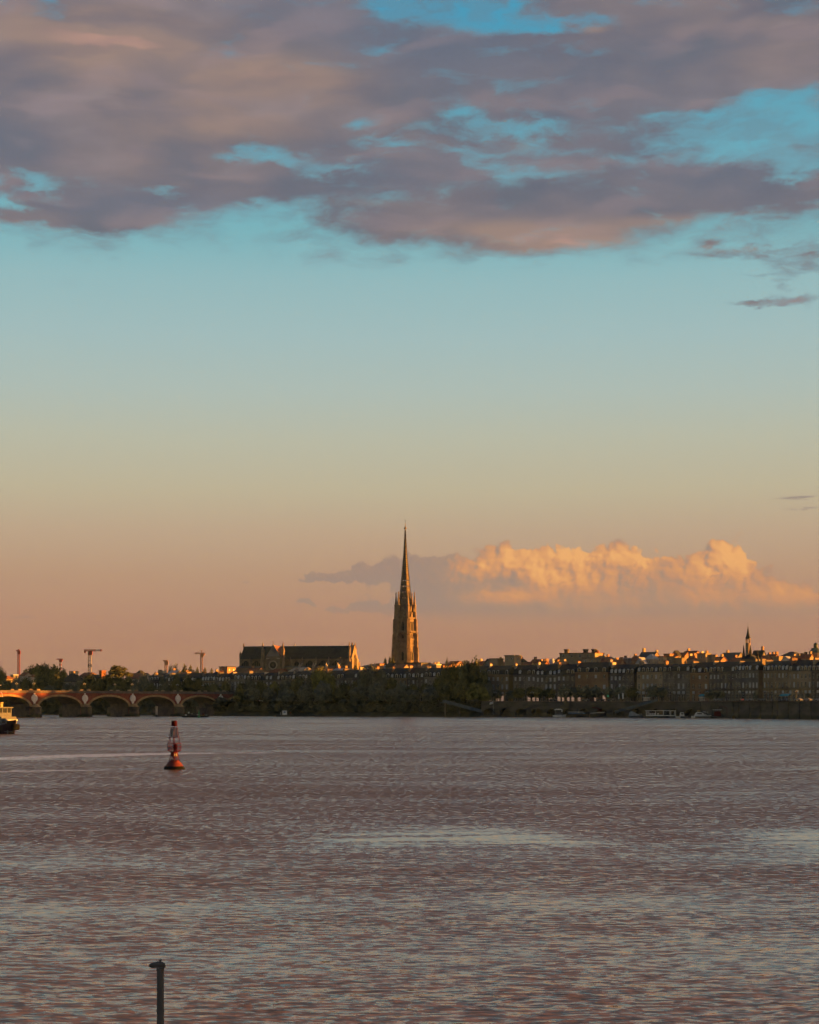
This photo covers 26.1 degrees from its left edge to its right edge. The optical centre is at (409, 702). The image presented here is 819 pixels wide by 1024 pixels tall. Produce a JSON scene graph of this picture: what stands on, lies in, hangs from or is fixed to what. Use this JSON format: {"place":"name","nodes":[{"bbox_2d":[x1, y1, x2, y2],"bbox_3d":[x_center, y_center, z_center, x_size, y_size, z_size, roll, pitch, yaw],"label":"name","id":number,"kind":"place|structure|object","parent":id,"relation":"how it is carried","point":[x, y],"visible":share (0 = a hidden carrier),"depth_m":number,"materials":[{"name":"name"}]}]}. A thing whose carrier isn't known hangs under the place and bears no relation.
{"place":"outdoors","nodes":[
{"label":"outdoors","id":0,"kind":"place"},
{"bbox_2d":[63,671,83,685],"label":"town house","id":1,"kind":"structure","parent":0,"point":[73,678],"depth_m":1205.29,"materials":[{"name":"grey stone"}]},
{"bbox_2d":[150,672,170,690],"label":"quay house","id":2,"kind":"structure","parent":0,"point":[155,678],"depth_m":1156.64,"materials":[{"name":"stone"}]},
{"bbox_2d":[158,676,169,690],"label":"tree","id":3,"kind":"object","parent":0,"point":[163,682],"visible":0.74,"depth_m":1122.32,"materials":[{"name":"green plant"}]},
{"bbox_2d":[170,673,180,690],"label":"tree","id":4,"kind":"object","parent":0,"point":[176,681],"visible":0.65,"depth_m":1118.44,"materials":[{"name":"green plant"}]},
{"bbox_2d":[200,671,221,685],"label":"quay house","id":5,"kind":"structure","parent":0,"point":[209,678],"depth_m":1124.92,"materials":[{"name":"stone"}]},
{"bbox_2d":[219,666,235,672],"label":"town house","id":6,"kind":"structure","parent":0,"point":[227,669],"depth_m":1259.21,"materials":[{"name":"stone"}]},
{"bbox_2d":[243,678,255,690],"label":"tree","id":7,"kind":"object","parent":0,"point":[249,683],"visible":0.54,"depth_m":1061.00,"materials":[{"name":"green plant"}]},
{"bbox_2d":[41,701,480,716],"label":"river bank","id":8,"kind":"structure","parent":0,"point":[230,711],"depth_m":1014.50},
{"bbox_2d":[19,677,31,689],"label":"tree","id":9,"kind":"object","parent":8,"relation":"on","point":[25,684],"visible":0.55,"depth_m":1175.62,"materials":[{"name":"green plant"}]},
{"bbox_2d":[29,675,48,700],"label":"tree","id":10,"kind":"object","parent":8,"relation":"on","point":[40,683],"visible":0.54,"depth_m":1175.77,"materials":[{"name":"green plant"}]},
{"bbox_2d":[45,699,58,711],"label":"bush","id":11,"kind":"object","parent":8,"relation":"on","point":[51,705],"visible":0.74,"depth_m":1182.39,"materials":[{"name":"green plant"}]},
{"bbox_2d":[49,672,64,690],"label":"tree","id":12,"kind":"object","parent":8,"relation":"on","point":[57,681],"visible":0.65,"depth_m":1169.56,"materials":[{"name":"green plant"}]},
{"bbox_2d":[79,673,94,690],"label":"tree","id":13,"kind":"object","parent":8,"relation":"on","point":[89,680],"visible":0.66,"depth_m":1155.88,"materials":[{"name":"green plant"}]},
{"bbox_2d":[90,701,102,712],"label":"bush","id":14,"kind":"object","parent":8,"relation":"on","point":[96,706],"visible":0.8,"depth_m":1164.22,"materials":[{"name":"green plant"}]},
{"bbox_2d":[91,674,105,700],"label":"tree","id":15,"kind":"object","parent":8,"relation":"on","point":[98,685],"visible":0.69,"depth_m":1146.10,"materials":[{"name":"green plant"}]},
{"bbox_2d":[112,673,123,690],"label":"tree","id":16,"kind":"object","parent":8,"relation":"on","point":[117,681],"visible":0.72,"depth_m":1145.32,"materials":[{"name":"green plant"}]},
{"bbox_2d":[121,674,133,690],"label":"tree","id":17,"kind":"object","parent":8,"relation":"on","point":[126,684],"visible":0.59,"depth_m":1142.46,"materials":[{"name":"green plant"}]},
{"bbox_2d":[182,698,194,712],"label":"bush","id":18,"kind":"object","parent":8,"relation":"on","point":[186,704],"visible":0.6,"depth_m":1090.35,"materials":[{"name":"green plant"}]},
{"bbox_2d":[212,696,230,713],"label":"bush","id":19,"kind":"object","parent":8,"relation":"on","point":[220,705],"visible":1,"depth_m":1054.94,"materials":[{"name":"green plant"}]},
{"bbox_2d":[243,687,260,702],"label":"tree","id":20,"kind":"object","parent":8,"relation":"on","point":[251,694],"visible":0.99,"depth_m":1046.10,"materials":[{"name":"green plant"}]},
{"bbox_2d":[244,702,260,711],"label":"bush","id":21,"kind":"object","parent":8,"relation":"on","point":[250,707],"visible":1,"depth_m":1036.94,"materials":[{"name":"green plant"}]},
{"bbox_2d":[261,687,277,702],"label":"tree","id":22,"kind":"object","parent":8,"relation":"on","point":[268,694],"visible":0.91,"depth_m":1041.97,"materials":[{"name":"green plant"}]},
{"bbox_2d":[268,698,281,711],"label":"bush","id":23,"kind":"object","parent":8,"relation":"on","point":[274,705],"visible":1,"depth_m":1031.55,"materials":[{"name":"green plant"}]},
{"bbox_2d":[278,699,295,711],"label":"bush","id":24,"kind":"object","parent":8,"relation":"on","point":[285,705],"visible":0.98,"depth_m":1028.68,"materials":[{"name":"green plant"}]},
{"bbox_2d":[278,689,296,701],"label":"tree","id":25,"kind":"object","parent":8,"relation":"on","point":[285,694],"visible":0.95,"depth_m":1037.42,"materials":[{"name":"green plant"}]},
{"bbox_2d":[296,683,313,701],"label":"tree","id":26,"kind":"object","parent":8,"relation":"on","point":[304,693],"visible":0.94,"depth_m":1032.31,"materials":[{"name":"green plant"}]},
{"bbox_2d":[301,701,316,711],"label":"bush","id":27,"kind":"object","parent":8,"relation":"on","point":[308,706],"visible":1,"depth_m":1022.02,"materials":[{"name":"green plant"}]},
{"bbox_2d":[312,680,332,702],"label":"tree","id":28,"kind":"object","parent":8,"relation":"on","point":[322,692],"visible":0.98,"depth_m":1028.06,"materials":[{"name":"green plant"}]},
{"bbox_2d":[347,686,367,701],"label":"tree","id":29,"kind":"object","parent":8,"relation":"on","point":[358,693],"visible":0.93,"depth_m":1016.93,"materials":[{"name":"green plant"}]},
{"bbox_2d":[367,681,385,701],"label":"tree","id":30,"kind":"object","parent":8,"relation":"on","point":[376,692],"visible":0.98,"depth_m":1012.77,"materials":[{"name":"green plant"}]},
{"bbox_2d":[452,680,468,702],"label":"tree","id":31,"kind":"object","parent":8,"relation":"on","point":[459,692],"visible":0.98,"depth_m":992.09,"materials":[{"name":"green plant"}]},
{"bbox_2d":[465,699,480,711],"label":"bush","id":32,"kind":"object","parent":8,"relation":"on","point":[473,703],"visible":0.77,"depth_m":981.53,"materials":[{"name":"green plant"}]},
{"bbox_2d":[465,682,481,700],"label":"tree","id":33,"kind":"object","parent":8,"relation":"on","point":[473,691],"visible":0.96,"depth_m":989.91,"materials":[{"name":"green plant"}]},
{"bbox_2d":[480,687,490,700],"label":"tree","id":34,"kind":"object","parent":8,"relation":"on","point":[485,695],"visible":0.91,"depth_m":987.80,"materials":[{"name":"green plant"}]},
{"bbox_2d":[255,680,267,700],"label":"tree","id":35,"kind":"object","parent":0,"point":[261,686],"visible":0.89,"depth_m":1052.84,"materials":[{"name":"green plant"}]},
{"bbox_2d":[289,677,304,699],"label":"tree","id":36,"kind":"object","parent":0,"point":[296,684],"visible":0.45,"depth_m":1047.99,"materials":[{"name":"green plant"}]},
{"bbox_2d":[324,671,336,700],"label":"tree","id":37,"kind":"object","parent":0,"point":[331,680],"visible":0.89,"depth_m":1034.85,"materials":[{"name":"green plant"}]},
{"bbox_2d":[357,666,367,698],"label":"tree","id":38,"kind":"object","parent":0,"point":[362,678],"visible":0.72,"depth_m":1027.95,"materials":[{"name":"green plant"}]},
{"bbox_2d":[366,663,378,693],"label":"tree","id":39,"kind":"object","parent":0,"point":[372,676],"visible":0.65,"depth_m":1022.91,"materials":[{"name":"green plant"}]},
{"bbox_2d":[376,669,386,699],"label":"tree","id":40,"kind":"object","parent":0,"point":[382,676],"visible":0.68,"depth_m":1024.02,"materials":[{"name":"green plant"}]},
{"bbox_2d":[385,677,397,698],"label":"tree","id":41,"kind":"object","parent":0,"point":[392,683],"visible":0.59,"depth_m":1022.87,"materials":[{"name":"green plant"}]},
{"bbox_2d":[391,524,419,663],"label":"gothic bell tower","id":42,"kind":"structure","parent":0,"point":[405,648],"depth_m":1234.65,"materials":[{"name":"stone"}]},
{"bbox_2d":[0,714,818,1023],"bbox_3d":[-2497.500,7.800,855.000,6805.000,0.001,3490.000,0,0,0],"label":"water","id":43,"kind":"structure","parent":0,"point":[420,870],"depth_m":82.28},
{"bbox_2d":[0,685,19,733],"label":"tug boat","id":44,"kind":"object","parent":43,"relation":"on","point":[8,724],"visible":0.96,"depth_m":442.29,"materials":[{"name":"paint"}]},
{"bbox_2d":[0,689,260,716],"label":"bridge","id":45,"kind":"structure","parent":43,"relation":"in","point":[24,703],"depth_m":1000.67,"materials":[{"name":"brick"}]},
{"bbox_2d":[149,959,165,1023],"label":"lamp post","id":46,"kind":"object","parent":43,"relation":"in","point":[159,966],"visible":1,"depth_m":28.96,"materials":[{"name":"metal"}]},
{"bbox_2d":[164,721,184,769],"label":"navigation buoy","id":47,"kind":"object","parent":43,"relation":"on","point":[172,764],"visible":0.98,"depth_m":207.07,"materials":[{"name":"paint"}]},
{"bbox_2d":[440,702,460,716],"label":"gangway pier","id":48,"kind":"structure","parent":43,"relation":"in","point":[445,709],"depth_m":980.34,"materials":[{"name":"grey metal"}]},
{"bbox_2d":[443,700,481,712],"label":"gangway","id":49,"kind":"object","parent":48,"relation":"on","point":[462,706],"visible":1,"depth_m":972.74,"materials":[{"name":"grey metal"}]},
{"bbox_2d":[480,709,552,716],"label":"pontoon","id":50,"kind":"object","parent":43,"relation":"on","point":[500,715],"visible":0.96,"depth_m":962.53,"materials":[{"name":"black paint"}]},
{"bbox_2d":[481,701,818,718],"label":"quay wall","id":51,"kind":"structure","parent":43,"relation":"in","point":[778,709],"depth_m":924.40,"materials":[{"name":"stone"}]},
{"bbox_2d":[511,688,525,700],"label":"tree","id":52,"kind":"object","parent":51,"relation":"on","point":[518,693],"visible":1,"depth_m":993.58,"materials":[{"name":"green plant"}]},
{"bbox_2d":[542,688,555,698],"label":"tree","id":53,"kind":"object","parent":51,"relation":"on","point":[550,693],"visible":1,"depth_m":984.93,"materials":[{"name":"green plant"}]},
{"bbox_2d":[557,685,572,700],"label":"tree","id":54,"kind":"object","parent":51,"relation":"on","point":[563,690],"visible":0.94,"depth_m":980.95,"materials":[{"name":"green plant"}]},
{"bbox_2d":[570,686,580,700],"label":"tree","id":55,"kind":"object","parent":51,"relation":"on","point":[575,691],"visible":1,"depth_m":978.38,"materials":[{"name":"green plant"}]},
{"bbox_2d":[579,686,590,698],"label":"tree","id":56,"kind":"object","parent":51,"relation":"on","point":[585,692],"visible":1,"depth_m":974.91,"materials":[{"name":"green plant"}]},
{"bbox_2d":[589,686,602,699],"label":"tree","id":57,"kind":"object","parent":51,"relation":"on","point":[595,692],"visible":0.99,"depth_m":972.10,"materials":[{"name":"green plant"}]},
{"bbox_2d":[613,685,627,700],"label":"tree","id":58,"kind":"object","parent":51,"relation":"on","point":[620,690],"visible":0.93,"depth_m":963.08,"materials":[{"name":"green plant"}]},
{"bbox_2d":[625,687,639,700],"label":"tree","id":59,"kind":"object","parent":51,"relation":"on","point":[631,692],"visible":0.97,"depth_m":959.37,"materials":[{"name":"green plant"}]},
{"bbox_2d":[615,699,657,712],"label":"gangway","id":60,"kind":"object","parent":51,"relation":"on","point":[636,705],"visible":1,"depth_m":928.87,"materials":[{"name":"grey metal"}]},
{"bbox_2d":[645,685,659,698],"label":"tree","id":61,"kind":"object","parent":51,"relation":"on","point":[650,691],"visible":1,"depth_m":951.23,"materials":[{"name":"green plant"}]},
{"bbox_2d":[644,710,675,717],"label":"passenger boat","id":62,"kind":"object","parent":43,"relation":"on","point":[654,713],"visible":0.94,"depth_m":912.16,"materials":[{"name":"white paint"}]},
{"bbox_2d":[642,709,735,717],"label":"pontoon","id":63,"kind":"object","parent":43,"relation":"on","point":[721,716],"visible":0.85,"depth_m":895.70,"materials":[{"name":"black paint"}]},
{"bbox_2d":[0,0,818,678],"label":"sky","id":64,"kind":"structure","parent":0,"point":[528,288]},
{"bbox_2d":[405,662,429,667],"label":"town house","id":65,"kind":"structure","parent":0,"point":[419,664],"depth_m":1147.49,"materials":[{"name":"stone"}]},
{"bbox_2d":[437,665,449,688],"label":"tree","id":66,"kind":"object","parent":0,"point":[444,676],"visible":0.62,"depth_m":1008.83,"materials":[{"name":"green plant"}]},
{"bbox_2d":[448,662,458,685],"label":"tree","id":67,"kind":"object","parent":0,"point":[453,673],"visible":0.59,"depth_m":1007.52,"materials":[{"name":"green plant"}]},
{"bbox_2d":[476,669,488,688],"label":"tree","id":68,"kind":"object","parent":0,"point":[483,680],"visible":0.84,"depth_m":997.23,"materials":[{"name":"green plant"}]},
{"bbox_2d":[489,657,503,665],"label":"town house","id":69,"kind":"structure","parent":0,"point":[497,661],"depth_m":1094.56,"materials":[{"name":"stone"}]},
{"bbox_2d":[487,663,513,700],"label":"quay house","id":70,"kind":"structure","parent":0,"point":[500,678],"depth_m":1014.26,"materials":[{"name":"stone"}]},
{"bbox_2d":[504,655,521,665],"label":"town house","id":71,"kind":"structure","parent":0,"point":[512,659],"depth_m":1089.51,"materials":[{"name":"stone"}]},
{"bbox_2d":[513,663,536,700],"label":"quay house","id":72,"kind":"structure","parent":0,"point":[524,676],"depth_m":1007.42,"materials":[{"name":"stone"}]},
{"bbox_2d":[535,661,557,700],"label":"quay house","id":73,"kind":"structure","parent":0,"point":[546,676],"depth_m":1001.68,"materials":[{"name":"grey stone"}]},
{"bbox_2d":[559,649,604,663],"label":"castle house","id":74,"kind":"structure","parent":0,"point":[572,658],"depth_m":1096.62,"materials":[{"name":"stone"}]},
{"bbox_2d":[575,658,612,700],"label":"quay house","id":75,"kind":"structure","parent":0,"point":[591,674],"depth_m":988.25,"materials":[{"name":"beige stone"}]},
{"bbox_2d":[610,661,638,700],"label":"quay house","id":76,"kind":"structure","parent":0,"point":[623,675],"depth_m":977.72,"materials":[{"name":"stone"}]},
{"bbox_2d":[636,660,667,700],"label":"quay house","id":77,"kind":"structure","parent":0,"point":[649,675],"depth_m":968.19,"materials":[{"name":"stone"}]},
{"bbox_2d":[645,654,658,663],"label":"town house","id":78,"kind":"structure","parent":0,"point":[651,658],"depth_m":1059.62,"materials":[{"name":"stone"}]},
{"bbox_2d":[696,651,711,661],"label":"town house","id":79,"kind":"structure","parent":0,"point":[701,656],"depth_m":1059.49,"materials":[{"name":"stone"}]},
{"bbox_2d":[720,650,741,661],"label":"town house","id":80,"kind":"structure","parent":0,"point":[728,656],"depth_m":1075.79,"materials":[{"name":"grey stone"}]},
{"label":"ground","id":81,"kind":"structure","parent":0,"visible":0},
{"bbox_2d":[108,665,132,677],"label":"tree","id":82,"kind":"object","parent":81,"relation":"on","point":[114,670],"visible":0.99,"depth_m":1147.92,"materials":[{"name":"green plant"}]},
{"bbox_2d":[137,672,149,700],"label":"tree","id":83,"kind":"object","parent":81,"relation":"on","point":[143,682],"visible":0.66,"depth_m":1133.83,"materials":[{"name":"green plant"}]},
{"bbox_2d":[180,674,195,699],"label":"tree","id":84,"kind":"object","parent":81,"relation":"on","point":[187,683],"visible":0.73,"depth_m":1114.32,"materials":[{"name":"green plant"}]},
{"bbox_2d":[214,672,231,700],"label":"quay house","id":85,"kind":"structure","parent":81,"relation":"on","point":[222,677],"depth_m":1116.74,"materials":[{"name":"stone"}]},
{"bbox_2d":[230,671,248,700],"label":"quay house","id":86,"kind":"structure","parent":81,"relation":"on","point":[236,677],"depth_m":1108.14,"materials":[{"name":"grey stone"}]},
{"bbox_2d":[246,670,263,686],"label":"quay house","id":87,"kind":"structure","parent":81,"relation":"on","point":[256,676],"depth_m":1100.76,"materials":[{"name":"stone"}]},
{"bbox_2d":[261,671,279,686],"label":"quay house","id":88,"kind":"structure","parent":81,"relation":"on","point":[268,678],"depth_m":1093.77,"materials":[{"name":"grey stone"}]},
{"bbox_2d":[276,669,294,695],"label":"quay house","id":89,"kind":"structure","parent":81,"relation":"on","point":[282,675],"depth_m":1087.95,"materials":[{"name":"stone"}]},
{"bbox_2d":[236,642,359,672],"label":"gothic church","id":90,"kind":"structure","parent":81,"relation":"on","point":[268,658],"depth_m":1197.81,"materials":[{"name":"stone"}]},
{"bbox_2d":[265,657,279,670],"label":"rose window","id":91,"kind":"structure","parent":90,"relation":"in","point":[272,664],"depth_m":1192.08,"materials":[{"name":"stone"}]},
{"bbox_2d":[291,668,311,700],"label":"quay house","id":92,"kind":"structure","parent":81,"relation":"on","point":[301,674],"depth_m":1081.65,"materials":[{"name":"stone"}]},
{"bbox_2d":[310,666,325,698],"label":"tree","id":93,"kind":"object","parent":81,"relation":"on","point":[318,675],"visible":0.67,"depth_m":1037.84,"materials":[{"name":"green plant"}]},
{"bbox_2d":[327,668,346,699],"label":"quay house","id":94,"kind":"structure","parent":81,"relation":"on","point":[336,674],"depth_m":1064.77,"materials":[{"name":"grey stone"}]},
{"bbox_2d":[340,668,358,699],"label":"quay house","id":95,"kind":"structure","parent":81,"relation":"on","point":[348,677],"depth_m":1058.93,"materials":[{"name":"stone"}]},
{"bbox_2d":[390,666,408,699],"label":"quay house","id":96,"kind":"structure","parent":81,"relation":"on","point":[399,674],"depth_m":1042.26,"materials":[{"name":"stone"}]},
{"bbox_2d":[407,665,425,700],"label":"quay house","id":97,"kind":"structure","parent":81,"relation":"on","point":[415,676],"depth_m":1037.55,"materials":[{"name":"stone"}]},
{"bbox_2d":[424,666,441,700],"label":"quay house","id":98,"kind":"structure","parent":81,"relation":"on","point":[430,674],"depth_m":1033.16,"materials":[{"name":"grey stone"}]},
{"bbox_2d":[457,660,470,700],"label":"tree","id":99,"kind":"object","parent":81,"relation":"on","point":[462,672],"visible":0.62,"depth_m":1004.22,"materials":[{"name":"green plant"}]},
{"bbox_2d":[467,657,481,684],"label":"tree","id":100,"kind":"object","parent":81,"relation":"on","point":[474,672],"visible":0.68,"depth_m":1003.13,"materials":[{"name":"green plant"}]},
{"bbox_2d":[556,662,576,700],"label":"quay house","id":101,"kind":"structure","parent":81,"relation":"on","point":[565,674],"depth_m":996.43,"materials":[{"name":"stone"}]},
{"bbox_2d":[662,660,694,700],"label":"quay house","id":102,"kind":"structure","parent":81,"relation":"on","point":[676,678],"depth_m":956.76,"materials":[{"name":"stone"}]},
{"bbox_2d":[690,660,712,700],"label":"quay house","id":103,"kind":"structure","parent":81,"relation":"on","point":[699,678],"depth_m":947.83,"materials":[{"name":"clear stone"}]},
{"bbox_2d":[708,660,738,700],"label":"quay house","id":104,"kind":"structure","parent":81,"relation":"on","point":[721,676],"depth_m":933.33,"materials":[{"name":"stone"}]},
{"bbox_2d":[734,659,765,700],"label":"quay house","id":105,"kind":"structure","parent":81,"relation":"on","point":[748,679],"depth_m":916.80,"materials":[{"name":"grey stone"}]},
{"bbox_2d":[741,628,759,661],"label":"gate tower","id":106,"kind":"structure","parent":81,"relation":"on","point":[747,656],"depth_m":933.81,"materials":[{"name":"stone"}]},
{"bbox_2d":[762,659,797,700],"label":"quay house","id":107,"kind":"structure","parent":81,"relation":"on","point":[775,679],"depth_m":900.24,"materials":[{"name":"stone"}]},
{"bbox_2d":[788,657,817,700],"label":"quay house","id":108,"kind":"structure","parent":81,"relation":"on","point":[799,676],"depth_m":885.13,"materials":[{"name":"stone"}]},
{"bbox_2d":[811,658,818,700],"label":"quay house","id":109,"kind":"structure","parent":81,"relation":"on","point":[815,682],"depth_m":875.03,"materials":[{"name":"stone"}]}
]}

